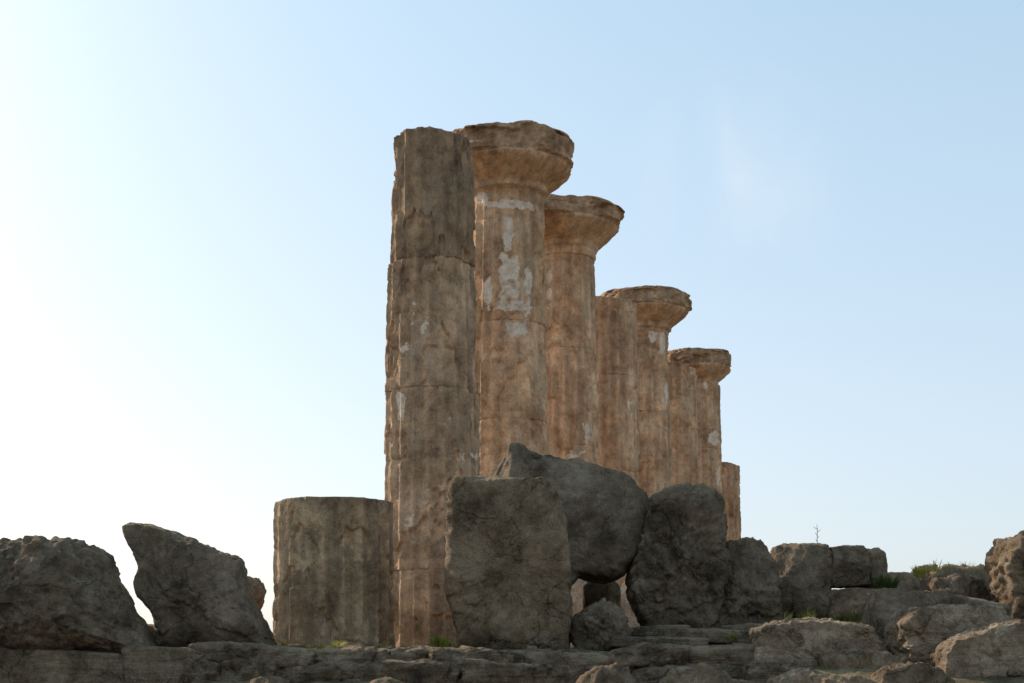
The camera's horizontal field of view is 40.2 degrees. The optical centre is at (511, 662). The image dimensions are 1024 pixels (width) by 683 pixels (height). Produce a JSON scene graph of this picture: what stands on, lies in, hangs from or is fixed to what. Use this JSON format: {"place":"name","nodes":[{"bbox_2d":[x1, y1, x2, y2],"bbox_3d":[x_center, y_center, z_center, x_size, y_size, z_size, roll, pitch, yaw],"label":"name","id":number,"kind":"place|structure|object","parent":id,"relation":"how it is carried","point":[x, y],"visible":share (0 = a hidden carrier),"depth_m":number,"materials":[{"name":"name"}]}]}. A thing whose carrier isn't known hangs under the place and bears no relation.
{"place":"outdoors","nodes":[
{"label":"outdoors","id":0,"kind":"place"},
{"bbox_2d":[0,0,1023,631],"label":"sky","id":1,"kind":"structure","parent":0,"point":[196,195],"materials":[{"name":"blue"}]},
{"bbox_2d":[583,581,620,608],"bbox_3d":[1.701,-0.867,26.484,0.730,1.426,0.975,0,0,0],"label":"column drum fragment","id":2,"kind":"object","parent":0,"point":[597,592],"depth_m":26.29,"materials":[{"name":"grey stone"}]},
{"bbox_2d":[313,621,1023,682],"bbox_3d":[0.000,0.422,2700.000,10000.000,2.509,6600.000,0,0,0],"label":"ground","id":3,"kind":"structure","parent":0,"point":[865,672],"depth_m":19.55,"materials":[{"name":"grey stone"}]},
{"bbox_2d":[0,535,156,652],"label":"boulder","id":4,"kind":"object","parent":3,"relation":"on","point":[66,593],"visible":0.84,"depth_m":20.35,"materials":[{"name":"grey stone"}]},
{"bbox_2d":[0,645,257,682],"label":"ashlar retaining wall","id":5,"kind":"structure","parent":3,"relation":"on","point":[143,664],"depth_m":20.43,"materials":[{"name":"stone"}]},
{"bbox_2d":[147,623,154,633],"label":"boulder","id":6,"kind":"object","parent":3,"relation":"on","point":[151,627],"visible":0.04,"depth_m":23.31,"materials":[{"name":"grey stone"}]},
{"bbox_2d":[122,522,276,646],"bbox_3d":[-4.881,-1.132,21.998,2.462,2.152,1.658,0,0,0],"label":"boulder","id":7,"kind":"object","parent":3,"relation":"on","point":[189,590],"visible":0.87,"depth_m":21.38,"materials":[{"name":"grey stone"}]},
{"bbox_2d":[247,576,266,609],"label":"boulder","id":8,"kind":"object","parent":3,"relation":"on","point":[258,589],"visible":0.12,"depth_m":27.37,"materials":[{"name":"brown stone"}]},
{"bbox_2d":[250,676,285,682],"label":"boulder","id":9,"kind":"object","parent":3,"relation":"on","point":[269,679],"visible":1,"depth_m":19.50,"materials":[{"name":"grey stone"}]},
{"bbox_2d":[272,496,394,648],"bbox_3d":[-3.133,-0.900,24.511,2.190,3.849,2.166,0,0,0],"label":"broken column stump","id":10,"kind":"object","parent":3,"relation":"on","point":[333,565],"visible":0.88,"depth_m":23.64,"materials":[{"name":"stone"}]},
{"bbox_2d":[369,676,404,682],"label":"boulder","id":11,"kind":"object","parent":3,"relation":"on","point":[385,679],"visible":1,"depth_m":19.43,"materials":[{"name":"grey stone"}]},
{"bbox_2d":[384,126,479,647],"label":"fluted stone column","id":12,"kind":"structure","parent":3,"relation":"on","point":[431,441],"depth_m":27.82,"materials":[{"name":"brown stone"}]},
{"bbox_2d":[180,641,817,682],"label":"rubble retaining wall","id":13,"kind":"structure","parent":3,"relation":"on","point":[243,662],"depth_m":20.39,"materials":[{"name":"stone"}]},
{"bbox_2d":[443,475,572,649],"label":"fallen stone block","id":14,"kind":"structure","parent":3,"relation":"on","point":[507,580],"depth_m":22.08,"materials":[{"name":"grey stone"}]},
{"bbox_2d":[452,120,573,476],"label":"fluted stone column","id":15,"kind":"structure","parent":3,"relation":"on","point":[522,169],"depth_m":32.27,"materials":[{"name":"brown stone"}]},
{"bbox_2d":[493,442,647,584],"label":"fallen stone block","id":16,"kind":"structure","parent":3,"relation":"on","point":[605,511],"depth_m":24.45,"materials":[{"name":"grey stone"}]},
{"bbox_2d":[278,609,881,650],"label":"grass","id":17,"kind":"structure","parent":3,"relation":"on","point":[843,618],"depth_m":24.88,"materials":[{"name":"green plant"}]},
{"bbox_2d":[544,194,624,464],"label":"fluted stone column","id":18,"kind":"structure","parent":3,"relation":"on","point":[580,232],"depth_m":36.78,"materials":[{"name":"brown stone"}]},
{"bbox_2d":[569,598,633,650],"bbox_3d":[1.419,-0.583,22.609,1.110,0.951,0.842,0,0,0],"label":"boulder","id":19,"kind":"object","parent":3,"relation":"on","point":[601,623],"visible":0.8,"depth_m":22.34,"materials":[{"name":"grey stone"}]},
{"bbox_2d":[570,579,639,647],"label":"stone column","id":20,"kind":"structure","parent":3,"relation":"on","point":[577,593],"depth_m":31.73,"materials":[{"name":"stone"}]},
{"bbox_2d":[576,662,638,682],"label":"boulder","id":21,"kind":"object","parent":3,"relation":"on","point":[615,672],"visible":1,"depth_m":19.39,"materials":[{"name":"grey stone"}]},
{"bbox_2d":[595,296,639,587],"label":"fluted stone column","id":22,"kind":"structure","parent":3,"relation":"on","point":[616,346],"depth_m":41.27,"materials":[{"name":"brown stone"}]},
{"bbox_2d":[329,565,928,647],"bbox_3d":[2.772,-0.988,22.649,11.350,1.619,1.976,0,0,-24],"label":"yellow green weed","id":23,"kind":"object","parent":3,"relation":"on","point":[443,642],"visible":0.84,"depth_m":21.53,"materials":[{"name":"plant"}]},
{"bbox_2d":[600,285,691,496],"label":"fluted stone column","id":24,"kind":"structure","parent":3,"relation":"on","point":[662,311],"depth_m":45.76,"materials":[{"name":"brown stone"}]},
{"bbox_2d":[271,644,1023,676],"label":"loose stones","id":25,"kind":"object","parent":3,"relation":"on","point":[1012,672],"visible":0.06,"depth_m":20.10,"materials":[{"name":"grey stone"}]},
{"bbox_2d":[625,482,730,627],"bbox_3d":[2.924,-1.738,24.680,1.831,2.855,1.846,0,0,0],"label":"boulder","id":26,"kind":"object","parent":3,"relation":"on","point":[678,572],"visible":0.89,"depth_m":23.98,"materials":[{"name":"grey stone"}]},
{"bbox_2d":[668,361,698,485],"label":"fluted stone column","id":27,"kind":"structure","parent":3,"relation":"on","point":[683,406],"depth_m":50.31,"materials":[{"name":"brown stone"}]},
{"bbox_2d":[610,623,762,647],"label":"stone slabs","id":28,"kind":"structure","parent":3,"relation":"on","point":[688,635],"depth_m":22.34,"materials":[{"name":"grey stone"}]},
{"bbox_2d":[659,662,738,682],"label":"boulder","id":29,"kind":"object","parent":3,"relation":"on","point":[703,672],"visible":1,"depth_m":19.78,"materials":[{"name":"grey stone"}]},
{"bbox_2d":[668,347,730,492],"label":"fluted stone column","id":30,"kind":"structure","parent":3,"relation":"on","point":[712,366],"depth_m":54.75,"materials":[{"name":"brown stone"}]},
{"bbox_2d":[720,462,740,540],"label":"fluted stone column","id":31,"kind":"structure","parent":3,"relation":"on","point":[730,476],"depth_m":59.33,"materials":[{"name":"brown stone"}]},
{"bbox_2d":[709,537,782,644],"bbox_3d":[3.992,-1.247,24.801,1.604,1.994,1.481,0,0,0],"label":"boulder","id":32,"kind":"object","parent":3,"relation":"on","point":[752,591],"visible":0.59,"depth_m":24.27,"materials":[{"name":"grey stone"}]},
{"bbox_2d":[766,667,829,682],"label":"boulder","id":33,"kind":"object","parent":3,"relation":"on","point":[804,675],"visible":0.94,"depth_m":18.74,"materials":[{"name":"grey stone"}]},
{"bbox_2d":[770,543,832,618],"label":"ashlar wall block","id":34,"kind":"structure","parent":3,"relation":"on","point":[805,572],"depth_m":25.44,"materials":[{"name":"grey stone"}]},
{"bbox_2d":[747,617,882,666],"bbox_3d":[4.481,0.001,20.950,1.939,1.378,1.473,0,0,0],"label":"boulder","id":35,"kind":"object","parent":3,"relation":"on","point":[788,641],"visible":0.59,"depth_m":20.32,"materials":[{"name":"grey stone"}]},
{"bbox_2d":[821,674,875,682],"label":"boulder","id":36,"kind":"object","parent":3,"relation":"on","point":[836,678],"visible":1,"depth_m":18.14,"materials":[{"name":"grey stone"}]},
{"bbox_2d":[827,587,886,620],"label":"ashlar wall block","id":37,"kind":"structure","parent":3,"relation":"on","point":[845,601],"depth_m":25.34,"materials":[{"name":"grey stone"}]},
{"bbox_2d":[829,545,871,588],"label":"ashlar wall block","id":38,"kind":"structure","parent":37,"relation":"on","point":[851,566],"depth_m":25.51,"materials":[{"name":"grey stone"}]},
{"bbox_2d":[867,547,888,588],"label":"ashlar wall block","id":39,"kind":"structure","parent":37,"relation":"on","point":[879,564],"depth_m":25.98,"materials":[{"name":"grey stone"}]},
{"bbox_2d":[817,650,934,668],"bbox_3d":[5.335,0.365,20.199,1.989,1.132,1.084,0,0,0],"label":"boulder","id":40,"kind":"object","parent":3,"relation":"on","point":[874,659],"visible":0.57,"depth_m":19.85,"materials":[{"name":"grey stone"}]},
{"bbox_2d":[868,573,902,588],"bbox_3d":[5.611,-1.195,25.622,3.142,0.955,0.649,0,0,0],"label":"green weed","id":41,"kind":"object","parent":3,"relation":"on","point":[883,582],"visible":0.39,"depth_m":25.50,"materials":[{"name":"green plant"}]},
{"bbox_2d":[888,572,921,590],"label":"ashlar wall block","id":42,"kind":"structure","parent":3,"relation":"on","point":[908,581],"depth_m":25.97,"materials":[{"name":"grey stone"}]},
{"bbox_2d":[865,661,955,682],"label":"boulder","id":43,"kind":"object","parent":3,"relation":"on","point":[912,672],"visible":0.96,"depth_m":18.62,"materials":[{"name":"grey stone"}]},
{"bbox_2d":[910,564,937,579],"bbox_3d":[8.153,-1.383,27.447,0.570,1.116,1.116,0,0,0],"label":"clump","id":44,"kind":"object","parent":3,"relation":"on","point":[927,573],"visible":0.02,"depth_m":27.22,"materials":[{"name":"green plant"}]},
{"bbox_2d":[862,588,1011,650],"bbox_3d":[6.813,-0.615,22.604,2.172,1.142,1.450,0,0,0],"label":"fallen stone block","id":45,"kind":"object","parent":3,"relation":"on","point":[881,606],"depth_m":22.04,"materials":[{"name":"grey stone"}]},
{"bbox_2d":[884,604,1009,657],"bbox_3d":[6.554,-0.303,21.001,1.774,1.177,1.244,0,0,0],"label":"boulder","id":46,"kind":"object","parent":3,"relation":"on","point":[919,632],"visible":0.45,"depth_m":20.54,"materials":[{"name":"grey stone"}]},
{"bbox_2d":[920,573,991,600],"bbox_3d":[7.962,-1.092,25.018,1.216,1.002,1.334,0,0,0],"label":"boulder","id":47,"kind":"object","parent":3,"relation":"on","point":[960,584],"visible":0.27,"depth_m":24.60,"materials":[{"name":"grey stone"}]},
{"bbox_2d":[927,563,988,585],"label":"boulder","id":48,"kind":"object","parent":3,"relation":"on","point":[969,571],"visible":0.11,"depth_m":26.54,"materials":[{"name":"grey stone"}]},
{"bbox_2d":[917,559,983,571],"bbox_3d":[8.596,-1.872,26.923,1.793,0.290,1.052,0,0,0],"label":"wild grass clump","id":49,"kind":"object","parent":48,"relation":"on","point":[933,568],"visible":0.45,"depth_m":26.64,"materials":[{"name":"green plant"}]},
{"bbox_2d":[930,619,1023,676],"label":"boulder","id":50,"kind":"object","parent":3,"relation":"on","point":[995,649],"visible":0.88,"depth_m":19.37,"materials":[{"name":"grey stone"}]},
{"bbox_2d":[984,530,1023,618],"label":"boulder","id":51,"kind":"object","parent":3,"relation":"on","point":[1004,564],"visible":0.82,"depth_m":23.53,"materials":[{"name":"brown stone"}]}
]}

